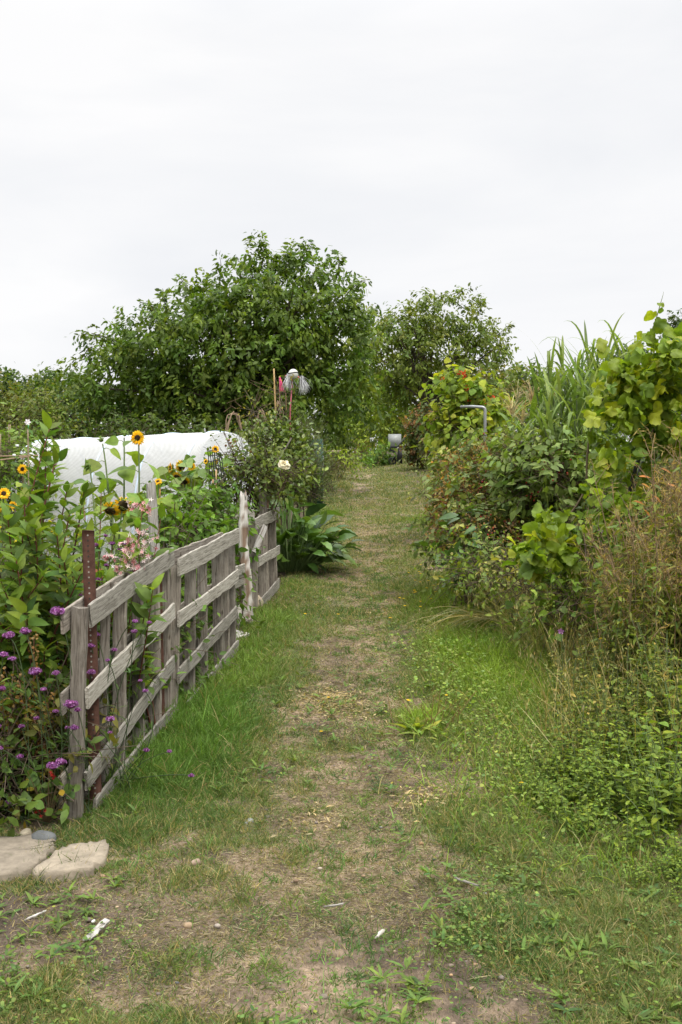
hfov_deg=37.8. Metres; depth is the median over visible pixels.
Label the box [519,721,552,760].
nettle plant
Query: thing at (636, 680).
seeding nettle
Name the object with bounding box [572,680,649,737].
nettle plant
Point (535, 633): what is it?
dry grass
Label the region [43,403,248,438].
hedge
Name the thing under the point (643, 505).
willowherb
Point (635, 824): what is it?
nettle plant
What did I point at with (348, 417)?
shade bush
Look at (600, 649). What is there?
seeding nettle
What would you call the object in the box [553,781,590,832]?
nettle plant
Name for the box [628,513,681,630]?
willowherb
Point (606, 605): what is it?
willowherb
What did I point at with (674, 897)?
nettle plant
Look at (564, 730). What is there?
seeding nettle
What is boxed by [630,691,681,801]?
nettle plant
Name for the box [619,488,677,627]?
willowherb
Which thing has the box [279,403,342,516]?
rosemary bush
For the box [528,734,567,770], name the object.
nettle plant
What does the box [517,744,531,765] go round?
nettle plant
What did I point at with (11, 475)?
bean row
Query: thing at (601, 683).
seeding nettle
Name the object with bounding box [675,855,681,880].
nettle plant
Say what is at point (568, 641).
seeding nettle
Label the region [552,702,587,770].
seeding nettle
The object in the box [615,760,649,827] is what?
nettle plant
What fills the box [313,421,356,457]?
leafy bush
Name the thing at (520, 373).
tree
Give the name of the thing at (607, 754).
nettle plant
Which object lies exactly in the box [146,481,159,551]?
wooden post
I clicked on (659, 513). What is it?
willowherb
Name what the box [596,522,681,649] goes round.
willowherb
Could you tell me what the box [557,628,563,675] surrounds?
mallow flower
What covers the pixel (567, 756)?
nettle plant
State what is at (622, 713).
nettle plant
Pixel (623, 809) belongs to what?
nettle plant
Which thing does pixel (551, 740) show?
nettle plant
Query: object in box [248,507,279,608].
fence panel
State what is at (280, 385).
flag
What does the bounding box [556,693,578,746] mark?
seeding nettle
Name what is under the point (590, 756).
nettle plant
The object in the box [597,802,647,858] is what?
nettle plant
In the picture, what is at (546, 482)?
bramble bush
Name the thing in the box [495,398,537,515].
maize plant
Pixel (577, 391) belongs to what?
giant reed
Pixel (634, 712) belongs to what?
nettle plant
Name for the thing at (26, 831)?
stone
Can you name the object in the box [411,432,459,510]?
bramble bush
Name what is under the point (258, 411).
climbing plant
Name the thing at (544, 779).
nettle plant
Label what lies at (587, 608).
seeding nettle
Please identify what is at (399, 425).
hedge
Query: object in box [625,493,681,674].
willowherb
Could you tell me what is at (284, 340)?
walnut tree
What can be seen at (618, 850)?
nettle plant
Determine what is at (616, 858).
nettle plant
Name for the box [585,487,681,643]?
willowherb
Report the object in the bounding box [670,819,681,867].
nettle plant
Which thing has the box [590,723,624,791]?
nettle plant
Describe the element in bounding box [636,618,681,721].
seeding nettle
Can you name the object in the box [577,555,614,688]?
willowherb
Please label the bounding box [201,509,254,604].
plant
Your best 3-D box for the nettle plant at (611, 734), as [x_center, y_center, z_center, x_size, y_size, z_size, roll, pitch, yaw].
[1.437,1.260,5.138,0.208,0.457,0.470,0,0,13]
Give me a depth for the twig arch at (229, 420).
14.60 m
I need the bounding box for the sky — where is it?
[0,0,681,451]
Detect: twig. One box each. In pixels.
[24,910,45,920]
[323,902,343,906]
[375,929,384,937]
[455,877,480,886]
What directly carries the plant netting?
on the ground at (8, 929)
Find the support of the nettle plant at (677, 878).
on the grass path
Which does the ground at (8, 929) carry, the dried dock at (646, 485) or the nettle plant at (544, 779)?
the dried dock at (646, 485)
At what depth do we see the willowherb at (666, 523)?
6.79 m
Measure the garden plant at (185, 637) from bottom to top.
1.566 m
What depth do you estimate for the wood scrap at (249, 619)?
9.15 m
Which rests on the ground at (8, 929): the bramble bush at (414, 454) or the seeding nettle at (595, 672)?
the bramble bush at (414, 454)
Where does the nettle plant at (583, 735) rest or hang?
on the grass path
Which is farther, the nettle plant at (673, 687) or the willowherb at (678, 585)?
the willowherb at (678, 585)
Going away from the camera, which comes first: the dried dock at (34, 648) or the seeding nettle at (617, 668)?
the dried dock at (34, 648)
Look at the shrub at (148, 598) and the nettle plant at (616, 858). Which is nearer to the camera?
the nettle plant at (616, 858)
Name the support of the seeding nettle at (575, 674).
on the grass path
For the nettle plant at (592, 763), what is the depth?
4.96 m
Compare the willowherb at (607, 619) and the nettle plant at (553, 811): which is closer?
the nettle plant at (553, 811)
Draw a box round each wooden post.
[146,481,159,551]
[238,490,253,623]
[259,490,268,589]
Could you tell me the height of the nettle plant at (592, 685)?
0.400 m
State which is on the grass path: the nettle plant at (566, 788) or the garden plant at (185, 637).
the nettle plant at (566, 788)
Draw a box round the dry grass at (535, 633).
[441,518,681,785]
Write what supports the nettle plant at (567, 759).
on the grass path
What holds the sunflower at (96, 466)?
on the ground at (8, 929)
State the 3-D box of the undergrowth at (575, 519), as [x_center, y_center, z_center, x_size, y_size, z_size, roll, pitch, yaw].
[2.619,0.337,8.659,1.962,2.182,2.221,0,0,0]
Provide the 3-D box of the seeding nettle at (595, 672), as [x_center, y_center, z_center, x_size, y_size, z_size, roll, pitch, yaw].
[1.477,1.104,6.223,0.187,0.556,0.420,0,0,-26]
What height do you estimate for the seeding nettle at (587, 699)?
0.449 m
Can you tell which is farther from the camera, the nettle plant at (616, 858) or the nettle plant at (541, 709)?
the nettle plant at (541, 709)
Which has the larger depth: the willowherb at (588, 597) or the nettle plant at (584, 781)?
the willowherb at (588, 597)
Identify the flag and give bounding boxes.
[279,376,284,407]
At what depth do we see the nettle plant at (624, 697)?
6.06 m
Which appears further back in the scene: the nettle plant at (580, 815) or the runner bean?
the runner bean
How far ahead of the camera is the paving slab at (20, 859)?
4.26 m
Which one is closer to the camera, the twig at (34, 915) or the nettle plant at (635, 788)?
the twig at (34, 915)
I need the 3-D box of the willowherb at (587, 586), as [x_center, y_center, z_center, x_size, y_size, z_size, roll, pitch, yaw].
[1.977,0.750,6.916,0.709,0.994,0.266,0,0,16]
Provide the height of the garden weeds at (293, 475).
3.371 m
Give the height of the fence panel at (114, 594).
1.300 m
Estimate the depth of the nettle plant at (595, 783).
4.75 m
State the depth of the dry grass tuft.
8.99 m
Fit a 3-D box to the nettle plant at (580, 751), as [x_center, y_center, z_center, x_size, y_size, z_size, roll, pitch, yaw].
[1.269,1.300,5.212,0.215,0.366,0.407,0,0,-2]
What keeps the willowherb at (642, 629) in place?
on the ground at (8, 929)
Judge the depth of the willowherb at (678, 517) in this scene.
6.52 m
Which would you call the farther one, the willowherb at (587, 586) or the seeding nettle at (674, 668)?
the willowherb at (587, 586)
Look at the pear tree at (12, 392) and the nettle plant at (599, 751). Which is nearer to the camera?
the nettle plant at (599, 751)
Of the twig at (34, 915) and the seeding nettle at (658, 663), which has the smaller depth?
the twig at (34, 915)
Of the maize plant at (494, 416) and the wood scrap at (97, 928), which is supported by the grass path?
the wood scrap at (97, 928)
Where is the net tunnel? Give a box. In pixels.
[9,431,257,569]
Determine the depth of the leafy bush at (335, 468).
25.97 m
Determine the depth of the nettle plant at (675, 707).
5.66 m
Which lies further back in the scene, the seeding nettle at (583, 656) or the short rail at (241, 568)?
the short rail at (241, 568)
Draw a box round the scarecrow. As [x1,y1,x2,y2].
[281,369,308,437]
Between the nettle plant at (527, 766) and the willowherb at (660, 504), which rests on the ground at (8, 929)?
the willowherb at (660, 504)
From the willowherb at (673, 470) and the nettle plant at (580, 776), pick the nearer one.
the nettle plant at (580, 776)
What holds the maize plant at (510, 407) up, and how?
on the ground at (8, 929)
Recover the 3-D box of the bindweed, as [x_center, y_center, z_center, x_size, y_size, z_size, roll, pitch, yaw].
[1.828,0.520,7.271,1.505,1.364,1.121,0,0,43]
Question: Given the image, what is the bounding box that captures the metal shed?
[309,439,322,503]
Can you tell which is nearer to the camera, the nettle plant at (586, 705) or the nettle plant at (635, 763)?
the nettle plant at (635, 763)
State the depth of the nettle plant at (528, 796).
4.95 m
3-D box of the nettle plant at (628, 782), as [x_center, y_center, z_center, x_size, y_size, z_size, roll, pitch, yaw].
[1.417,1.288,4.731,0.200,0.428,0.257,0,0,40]
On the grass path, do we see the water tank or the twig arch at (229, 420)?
the water tank
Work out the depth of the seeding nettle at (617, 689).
5.69 m
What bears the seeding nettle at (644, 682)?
on the ground at (8, 929)
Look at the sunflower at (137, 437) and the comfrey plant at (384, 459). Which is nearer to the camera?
the sunflower at (137, 437)
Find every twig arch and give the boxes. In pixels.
[224,393,246,431]
[250,380,283,530]
[255,388,280,439]
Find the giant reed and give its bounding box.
[511,314,655,532]
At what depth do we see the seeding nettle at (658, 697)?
5.55 m
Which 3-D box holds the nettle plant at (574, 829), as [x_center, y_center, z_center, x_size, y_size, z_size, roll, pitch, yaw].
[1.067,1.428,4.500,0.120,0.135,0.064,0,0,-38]
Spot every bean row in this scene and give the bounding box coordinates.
[0,402,66,564]
[0,412,71,452]
[0,418,41,459]
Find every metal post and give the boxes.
[82,530,101,803]
[160,581,164,715]
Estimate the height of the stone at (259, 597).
0.214 m
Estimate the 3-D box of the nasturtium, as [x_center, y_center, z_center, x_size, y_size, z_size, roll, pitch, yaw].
[-1.387,1.327,4.728,0.244,0.326,0.291,0,0,-14]
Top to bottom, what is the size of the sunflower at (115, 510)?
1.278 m
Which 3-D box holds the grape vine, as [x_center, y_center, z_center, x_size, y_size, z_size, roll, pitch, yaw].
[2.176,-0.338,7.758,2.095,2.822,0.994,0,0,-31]
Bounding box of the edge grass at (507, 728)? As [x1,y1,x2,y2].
[360,575,681,890]
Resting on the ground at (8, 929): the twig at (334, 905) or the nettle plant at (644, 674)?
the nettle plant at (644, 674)
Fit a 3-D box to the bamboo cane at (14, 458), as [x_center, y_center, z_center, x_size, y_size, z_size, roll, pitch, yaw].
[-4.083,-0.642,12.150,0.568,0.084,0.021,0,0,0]
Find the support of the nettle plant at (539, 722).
on the grass path
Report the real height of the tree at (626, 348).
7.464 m
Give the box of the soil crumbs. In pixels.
[25,662,517,1023]
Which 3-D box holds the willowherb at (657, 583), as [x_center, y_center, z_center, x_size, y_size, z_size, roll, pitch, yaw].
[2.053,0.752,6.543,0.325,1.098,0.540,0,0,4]
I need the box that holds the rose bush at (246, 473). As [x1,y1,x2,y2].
[196,413,328,529]
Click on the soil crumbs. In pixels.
(218, 925)
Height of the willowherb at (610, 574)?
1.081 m
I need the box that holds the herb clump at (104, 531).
[5,476,169,635]
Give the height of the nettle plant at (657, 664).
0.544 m
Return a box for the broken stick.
[252,524,266,553]
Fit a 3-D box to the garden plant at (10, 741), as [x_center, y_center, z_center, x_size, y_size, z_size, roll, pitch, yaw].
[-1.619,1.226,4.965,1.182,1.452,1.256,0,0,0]
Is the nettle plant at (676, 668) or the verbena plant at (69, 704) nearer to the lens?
the verbena plant at (69, 704)
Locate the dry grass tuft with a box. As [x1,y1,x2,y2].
[395,571,505,633]
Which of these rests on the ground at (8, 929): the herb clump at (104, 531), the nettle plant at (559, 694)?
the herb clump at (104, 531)
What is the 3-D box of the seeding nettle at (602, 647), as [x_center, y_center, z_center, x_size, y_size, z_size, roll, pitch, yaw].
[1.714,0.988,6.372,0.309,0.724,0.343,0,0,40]
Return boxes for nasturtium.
[21,759,74,828]
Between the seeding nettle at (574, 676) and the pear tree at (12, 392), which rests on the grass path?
the seeding nettle at (574, 676)
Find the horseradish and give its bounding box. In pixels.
[251,490,363,573]
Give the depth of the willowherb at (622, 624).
6.12 m
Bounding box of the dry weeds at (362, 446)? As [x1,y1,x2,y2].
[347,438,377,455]
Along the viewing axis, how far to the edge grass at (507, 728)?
5.23 m
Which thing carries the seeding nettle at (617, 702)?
on the ground at (8, 929)
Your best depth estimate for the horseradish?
12.65 m
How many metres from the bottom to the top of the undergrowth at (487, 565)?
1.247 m
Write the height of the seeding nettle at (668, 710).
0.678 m
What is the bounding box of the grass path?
[3,453,681,1023]
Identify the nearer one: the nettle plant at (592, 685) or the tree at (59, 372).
the nettle plant at (592, 685)
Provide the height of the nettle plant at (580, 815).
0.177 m
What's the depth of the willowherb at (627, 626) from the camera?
6.43 m
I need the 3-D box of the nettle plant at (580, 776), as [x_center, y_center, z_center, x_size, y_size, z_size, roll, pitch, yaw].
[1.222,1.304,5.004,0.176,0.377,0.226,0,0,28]
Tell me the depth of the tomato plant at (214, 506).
9.49 m
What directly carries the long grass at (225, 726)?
on the grass path
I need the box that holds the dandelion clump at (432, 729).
[386,689,476,739]
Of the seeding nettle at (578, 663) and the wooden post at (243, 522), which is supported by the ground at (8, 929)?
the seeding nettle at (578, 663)
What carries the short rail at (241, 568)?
attached to the wooden post at (243, 522)
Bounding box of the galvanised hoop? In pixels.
[460,405,486,458]
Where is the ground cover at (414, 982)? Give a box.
[0,586,681,1023]
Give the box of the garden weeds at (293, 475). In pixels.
[1,459,681,640]
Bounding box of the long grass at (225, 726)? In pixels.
[101,507,578,803]
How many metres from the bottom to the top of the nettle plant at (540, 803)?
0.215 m
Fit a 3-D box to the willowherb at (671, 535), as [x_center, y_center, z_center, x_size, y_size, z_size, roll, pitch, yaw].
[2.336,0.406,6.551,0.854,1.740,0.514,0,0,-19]
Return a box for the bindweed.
[504,491,674,670]
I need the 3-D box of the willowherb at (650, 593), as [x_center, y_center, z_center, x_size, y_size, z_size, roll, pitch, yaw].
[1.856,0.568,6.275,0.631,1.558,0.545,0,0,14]
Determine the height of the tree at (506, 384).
4.043 m
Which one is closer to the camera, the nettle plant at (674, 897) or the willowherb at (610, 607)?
the nettle plant at (674, 897)
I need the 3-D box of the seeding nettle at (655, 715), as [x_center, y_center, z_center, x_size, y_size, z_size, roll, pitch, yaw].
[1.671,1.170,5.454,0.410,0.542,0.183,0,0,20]
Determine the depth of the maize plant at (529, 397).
15.01 m
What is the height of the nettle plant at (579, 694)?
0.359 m
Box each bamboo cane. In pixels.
[0,455,37,456]
[0,456,29,460]
[27,429,28,484]
[273,369,280,524]
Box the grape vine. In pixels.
[501,292,681,618]
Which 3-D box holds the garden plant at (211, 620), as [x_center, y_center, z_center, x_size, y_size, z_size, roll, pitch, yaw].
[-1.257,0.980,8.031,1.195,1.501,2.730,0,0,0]
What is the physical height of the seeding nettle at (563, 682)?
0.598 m
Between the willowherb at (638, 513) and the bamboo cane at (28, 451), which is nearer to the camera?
the willowherb at (638, 513)
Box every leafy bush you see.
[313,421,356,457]
[323,445,373,479]
[324,449,357,491]
[337,394,397,452]
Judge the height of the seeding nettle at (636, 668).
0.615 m
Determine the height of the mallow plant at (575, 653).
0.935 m
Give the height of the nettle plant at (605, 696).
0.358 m
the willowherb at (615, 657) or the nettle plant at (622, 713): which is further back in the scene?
the willowherb at (615, 657)
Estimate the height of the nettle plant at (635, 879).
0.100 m
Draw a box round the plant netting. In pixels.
[207,450,226,502]
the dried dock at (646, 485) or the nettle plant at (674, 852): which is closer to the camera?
the nettle plant at (674, 852)
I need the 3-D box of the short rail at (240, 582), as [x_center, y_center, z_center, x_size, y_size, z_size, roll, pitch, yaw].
[-0.923,0.621,8.813,0.024,0.104,1.196,0,0,2]
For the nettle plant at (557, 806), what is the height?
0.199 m
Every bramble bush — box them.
[398,400,442,468]
[402,415,541,611]
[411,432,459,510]
[476,422,623,585]
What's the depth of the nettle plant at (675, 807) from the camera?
4.60 m
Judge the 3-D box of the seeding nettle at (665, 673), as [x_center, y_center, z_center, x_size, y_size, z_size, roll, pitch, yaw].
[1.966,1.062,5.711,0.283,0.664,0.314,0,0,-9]
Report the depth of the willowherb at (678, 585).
6.40 m
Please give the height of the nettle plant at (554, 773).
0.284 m
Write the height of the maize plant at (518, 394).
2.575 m
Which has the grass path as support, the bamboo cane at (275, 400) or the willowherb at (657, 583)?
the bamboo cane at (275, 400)
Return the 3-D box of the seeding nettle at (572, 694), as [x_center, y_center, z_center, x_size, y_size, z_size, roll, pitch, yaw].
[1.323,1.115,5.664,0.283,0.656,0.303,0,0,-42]
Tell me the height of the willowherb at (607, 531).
1.682 m
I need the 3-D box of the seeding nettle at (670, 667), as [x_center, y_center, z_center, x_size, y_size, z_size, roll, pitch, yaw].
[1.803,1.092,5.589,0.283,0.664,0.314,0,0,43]
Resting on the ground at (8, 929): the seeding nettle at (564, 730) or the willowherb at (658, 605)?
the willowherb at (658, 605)
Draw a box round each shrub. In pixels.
[0,409,101,785]
[67,479,175,737]
[235,401,324,526]
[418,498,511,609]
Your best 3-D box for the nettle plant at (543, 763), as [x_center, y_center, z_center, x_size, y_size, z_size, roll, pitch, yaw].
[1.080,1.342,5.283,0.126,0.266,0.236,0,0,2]
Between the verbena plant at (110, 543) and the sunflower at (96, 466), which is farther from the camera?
the sunflower at (96, 466)
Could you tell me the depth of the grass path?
3.81 m
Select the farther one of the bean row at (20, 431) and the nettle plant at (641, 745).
the bean row at (20, 431)
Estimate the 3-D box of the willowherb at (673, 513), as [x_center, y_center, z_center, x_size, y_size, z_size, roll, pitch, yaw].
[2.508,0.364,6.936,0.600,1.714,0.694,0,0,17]
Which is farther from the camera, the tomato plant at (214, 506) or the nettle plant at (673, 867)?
the tomato plant at (214, 506)
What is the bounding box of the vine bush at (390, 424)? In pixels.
[351,394,417,460]
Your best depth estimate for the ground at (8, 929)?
3.75 m
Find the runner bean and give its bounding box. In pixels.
[410,357,525,486]
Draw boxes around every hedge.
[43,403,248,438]
[374,406,419,448]
[493,372,681,485]
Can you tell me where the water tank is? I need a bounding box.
[387,434,400,457]
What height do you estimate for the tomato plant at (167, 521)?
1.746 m
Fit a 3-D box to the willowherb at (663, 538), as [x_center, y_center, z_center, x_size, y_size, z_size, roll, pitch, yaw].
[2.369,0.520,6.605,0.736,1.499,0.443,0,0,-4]
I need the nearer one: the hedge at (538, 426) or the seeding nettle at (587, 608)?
the seeding nettle at (587, 608)
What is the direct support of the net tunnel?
on the ground at (8, 929)
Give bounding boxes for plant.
[0,488,82,594]
[0,613,136,836]
[0,627,59,825]
[8,606,98,818]
[48,565,214,744]
[78,534,125,711]
[84,619,194,792]
[100,484,247,618]
[144,455,263,605]
[176,545,264,685]
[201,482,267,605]
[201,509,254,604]
[234,375,299,542]
[359,439,396,466]
[482,390,530,566]
[487,389,507,488]
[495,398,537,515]
[502,379,544,433]
[507,378,544,504]
[512,757,530,780]
[515,758,530,787]
[515,769,545,799]
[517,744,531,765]
[518,767,551,797]
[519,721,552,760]
[521,765,539,802]
[522,372,564,497]
[526,744,562,778]
[526,781,549,807]
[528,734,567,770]
[529,714,543,732]
[529,765,560,808]
[530,739,555,786]
[530,766,568,795]
[534,701,545,717]
[536,712,568,736]
[536,783,561,819]
[541,734,566,773]
[541,741,567,790]
[541,787,559,817]
[544,702,579,736]
[545,726,561,761]
[545,760,589,807]
[546,699,564,720]
[546,715,602,782]
[547,677,587,717]
[551,727,606,776]
[552,671,621,714]
[552,735,580,784]
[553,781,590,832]
[554,756,580,815]
[554,784,610,824]
[557,721,596,759]
[558,685,616,716]
[558,688,598,721]
[558,759,591,804]
[563,692,595,732]
[563,724,608,781]
[566,748,611,811]
[568,732,603,801]
[569,730,608,774]
[570,708,597,750]
[570,815,587,837]
[571,718,591,764]
[571,741,603,796]
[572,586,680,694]
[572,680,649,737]
[572,758,607,818]
[573,791,609,840]
[574,682,601,720]
[575,700,601,756]
[575,795,588,829]
[577,686,625,730]
[579,739,607,793]
[580,699,623,735]
[581,734,625,815]
[581,739,618,816]
[581,751,610,806]
[583,731,636,783]
[584,704,633,779]
[585,679,614,727]
[585,744,613,800]
[586,620,673,713]
[589,704,625,764]
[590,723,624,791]
[592,738,665,815]
[593,772,648,825]
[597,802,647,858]
[600,709,633,796]
[602,623,664,724]
[602,627,665,721]
[606,753,649,826]
[609,687,657,736]
[610,847,622,863]
[611,694,681,783]
[612,688,681,759]
[612,741,658,819]
[613,840,626,865]
[614,667,648,726]
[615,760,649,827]
[617,755,676,852]
[621,734,681,820]
[623,721,673,808]
[623,862,644,886]
[624,694,657,767]
[624,797,655,846]
[627,670,681,753]
[627,746,681,833]
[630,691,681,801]
[630,711,681,802]
[635,660,667,728]
[641,855,657,884]
[643,677,681,788]
[645,745,681,828]
[653,835,681,877]
[656,637,681,703]
[656,642,681,705]
[659,671,681,747]
[663,657,681,766]
[663,833,681,874]
[664,750,681,819]
[664,852,681,888]
[664,879,681,905]
[665,847,681,876]
[668,831,681,861]
[669,657,681,731]
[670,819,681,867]
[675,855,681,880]
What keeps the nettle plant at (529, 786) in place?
on the grass path
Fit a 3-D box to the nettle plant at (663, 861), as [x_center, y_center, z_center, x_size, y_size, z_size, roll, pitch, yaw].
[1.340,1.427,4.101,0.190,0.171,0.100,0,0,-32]
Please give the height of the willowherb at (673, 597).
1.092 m
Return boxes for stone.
[19,828,31,835]
[31,830,56,839]
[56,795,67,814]
[191,858,200,865]
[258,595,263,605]
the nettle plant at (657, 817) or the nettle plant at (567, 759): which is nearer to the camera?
the nettle plant at (657, 817)
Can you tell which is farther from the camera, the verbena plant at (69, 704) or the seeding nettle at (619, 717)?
the seeding nettle at (619, 717)
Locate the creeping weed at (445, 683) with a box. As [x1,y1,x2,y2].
[359,613,650,890]
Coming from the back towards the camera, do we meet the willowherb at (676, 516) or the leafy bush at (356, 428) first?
the leafy bush at (356, 428)
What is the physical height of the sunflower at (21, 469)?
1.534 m
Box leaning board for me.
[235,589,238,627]
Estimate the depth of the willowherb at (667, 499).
7.35 m
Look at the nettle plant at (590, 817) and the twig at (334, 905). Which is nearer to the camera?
the twig at (334, 905)
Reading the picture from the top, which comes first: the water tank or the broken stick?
the water tank
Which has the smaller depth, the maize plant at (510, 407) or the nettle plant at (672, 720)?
the nettle plant at (672, 720)
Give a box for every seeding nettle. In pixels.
[539,652,593,748]
[544,646,602,720]
[546,640,618,712]
[548,624,611,718]
[550,632,591,689]
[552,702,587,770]
[553,638,600,721]
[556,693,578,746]
[557,643,643,740]
[558,617,594,668]
[560,701,585,772]
[564,686,590,739]
[569,637,593,692]
[570,675,598,719]
[571,679,612,763]
[576,687,625,725]
[578,606,667,702]
[578,647,620,720]
[579,589,601,637]
[579,638,602,693]
[580,643,675,751]
[581,645,634,710]
[585,596,602,655]
[586,671,633,756]
[587,607,624,698]
[587,632,629,713]
[589,662,646,757]
[589,676,643,766]
[606,676,681,758]
[608,638,677,701]
[621,643,663,715]
[622,647,669,745]
[628,676,679,759]
[632,651,681,747]
[635,621,680,739]
[635,655,678,744]
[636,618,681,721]
[648,658,675,746]
[653,637,681,729]
[656,653,681,758]
[665,591,680,684]
[668,643,676,690]
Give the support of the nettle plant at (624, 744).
on the grass path
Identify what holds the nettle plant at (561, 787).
on the grass path
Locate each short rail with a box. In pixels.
[235,563,244,574]
[235,574,243,588]
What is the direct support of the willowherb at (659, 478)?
on the ground at (8, 929)
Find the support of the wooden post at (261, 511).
on the grass path
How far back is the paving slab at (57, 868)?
4.17 m
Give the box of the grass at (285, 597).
[102,572,317,810]
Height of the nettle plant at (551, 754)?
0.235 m
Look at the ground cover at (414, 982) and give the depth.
3.49 m
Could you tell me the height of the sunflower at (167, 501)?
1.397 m
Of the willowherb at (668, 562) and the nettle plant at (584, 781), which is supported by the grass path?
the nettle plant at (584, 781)
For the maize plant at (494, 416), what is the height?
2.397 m
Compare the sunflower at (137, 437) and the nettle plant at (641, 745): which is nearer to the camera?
the nettle plant at (641, 745)
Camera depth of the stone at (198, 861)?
4.20 m
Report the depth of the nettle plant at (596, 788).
4.78 m
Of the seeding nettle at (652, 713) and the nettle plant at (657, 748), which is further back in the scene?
the seeding nettle at (652, 713)
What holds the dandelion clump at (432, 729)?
on the grass path
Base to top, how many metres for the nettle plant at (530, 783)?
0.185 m
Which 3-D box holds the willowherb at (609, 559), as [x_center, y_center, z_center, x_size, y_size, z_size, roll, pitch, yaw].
[1.922,0.607,7.050,0.451,1.288,0.522,0,0,-39]
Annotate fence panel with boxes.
[58,548,175,819]
[170,528,238,706]
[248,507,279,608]
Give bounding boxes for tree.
[0,363,33,445]
[0,368,68,441]
[0,371,95,448]
[8,369,67,423]
[27,362,92,414]
[35,367,140,438]
[46,229,396,492]
[129,394,220,432]
[270,365,415,450]
[340,282,527,419]
[440,362,552,448]
[503,357,571,438]
[554,342,658,407]
[658,308,681,339]
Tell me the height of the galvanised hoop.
2.108 m
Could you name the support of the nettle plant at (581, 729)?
on the grass path
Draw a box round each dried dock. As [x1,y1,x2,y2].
[0,631,59,790]
[635,464,676,548]
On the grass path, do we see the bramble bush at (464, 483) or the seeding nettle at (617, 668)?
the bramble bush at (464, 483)
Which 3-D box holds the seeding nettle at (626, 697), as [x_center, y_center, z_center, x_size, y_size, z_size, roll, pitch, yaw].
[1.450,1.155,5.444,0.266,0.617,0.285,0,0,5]
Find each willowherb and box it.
[564,511,631,626]
[567,505,677,708]
[570,550,630,622]
[573,524,631,667]
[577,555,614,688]
[577,623,601,671]
[577,654,614,694]
[578,558,597,642]
[578,562,609,631]
[581,543,652,712]
[584,524,681,692]
[584,563,649,658]
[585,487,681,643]
[586,481,681,696]
[587,563,649,685]
[589,460,677,682]
[590,528,643,615]
[591,470,681,627]
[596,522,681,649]
[597,620,631,698]
[601,506,640,672]
[602,540,645,604]
[606,528,681,698]
[615,596,663,675]
[616,465,657,528]
[618,508,681,685]
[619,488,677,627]
[621,474,681,561]
[625,428,681,685]
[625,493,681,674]
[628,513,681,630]
[631,545,680,660]
[635,479,681,555]
[636,453,681,633]
[638,420,681,536]
[641,467,679,554]
[642,474,680,537]
[644,486,681,623]
[645,506,681,632]
[647,471,681,540]
[647,499,681,636]
[649,460,676,528]
[649,572,681,684]
[651,448,677,527]
[653,467,681,575]
[656,453,681,552]
[656,478,681,554]
[656,561,681,628]
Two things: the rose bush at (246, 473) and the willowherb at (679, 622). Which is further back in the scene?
the rose bush at (246, 473)
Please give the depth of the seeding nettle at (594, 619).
6.87 m
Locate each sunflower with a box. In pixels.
[0,488,22,562]
[16,464,38,521]
[73,458,131,564]
[81,436,136,583]
[93,496,145,580]
[97,430,147,531]
[104,430,172,560]
[122,478,209,564]
[152,454,209,504]
[168,445,233,498]
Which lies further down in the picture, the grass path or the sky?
the grass path
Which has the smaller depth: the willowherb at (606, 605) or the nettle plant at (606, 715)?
the nettle plant at (606, 715)
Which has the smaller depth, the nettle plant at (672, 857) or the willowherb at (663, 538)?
the nettle plant at (672, 857)
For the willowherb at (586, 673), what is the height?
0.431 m
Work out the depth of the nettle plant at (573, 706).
6.15 m
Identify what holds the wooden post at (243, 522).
on the grass path
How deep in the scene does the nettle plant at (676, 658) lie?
5.66 m
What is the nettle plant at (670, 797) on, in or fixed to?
on the ground at (8, 929)
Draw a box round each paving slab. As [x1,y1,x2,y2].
[0,834,55,882]
[32,839,108,883]
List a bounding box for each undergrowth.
[412,515,600,667]
[553,438,681,613]
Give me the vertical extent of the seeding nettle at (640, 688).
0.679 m
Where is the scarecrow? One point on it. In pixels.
(295, 373)
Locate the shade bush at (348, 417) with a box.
[310,367,397,452]
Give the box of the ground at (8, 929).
[0,449,681,1018]
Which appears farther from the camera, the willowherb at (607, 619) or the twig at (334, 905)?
the willowherb at (607, 619)
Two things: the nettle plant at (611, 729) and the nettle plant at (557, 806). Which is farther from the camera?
the nettle plant at (611, 729)
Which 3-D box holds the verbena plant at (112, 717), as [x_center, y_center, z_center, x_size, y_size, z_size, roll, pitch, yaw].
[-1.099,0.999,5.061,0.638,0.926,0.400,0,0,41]
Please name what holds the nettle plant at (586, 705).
on the grass path
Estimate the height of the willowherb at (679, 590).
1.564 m
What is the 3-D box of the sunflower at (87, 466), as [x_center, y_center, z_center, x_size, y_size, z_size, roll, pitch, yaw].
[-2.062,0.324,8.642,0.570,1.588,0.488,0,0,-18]
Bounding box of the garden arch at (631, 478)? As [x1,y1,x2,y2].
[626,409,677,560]
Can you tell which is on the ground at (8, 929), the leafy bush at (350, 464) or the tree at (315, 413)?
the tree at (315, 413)
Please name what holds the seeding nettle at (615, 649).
on the ground at (8, 929)
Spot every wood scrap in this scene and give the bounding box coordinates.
[83,918,109,940]
[236,616,251,624]
[236,630,248,638]
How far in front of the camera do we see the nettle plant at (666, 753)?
5.03 m
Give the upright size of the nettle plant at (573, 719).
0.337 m

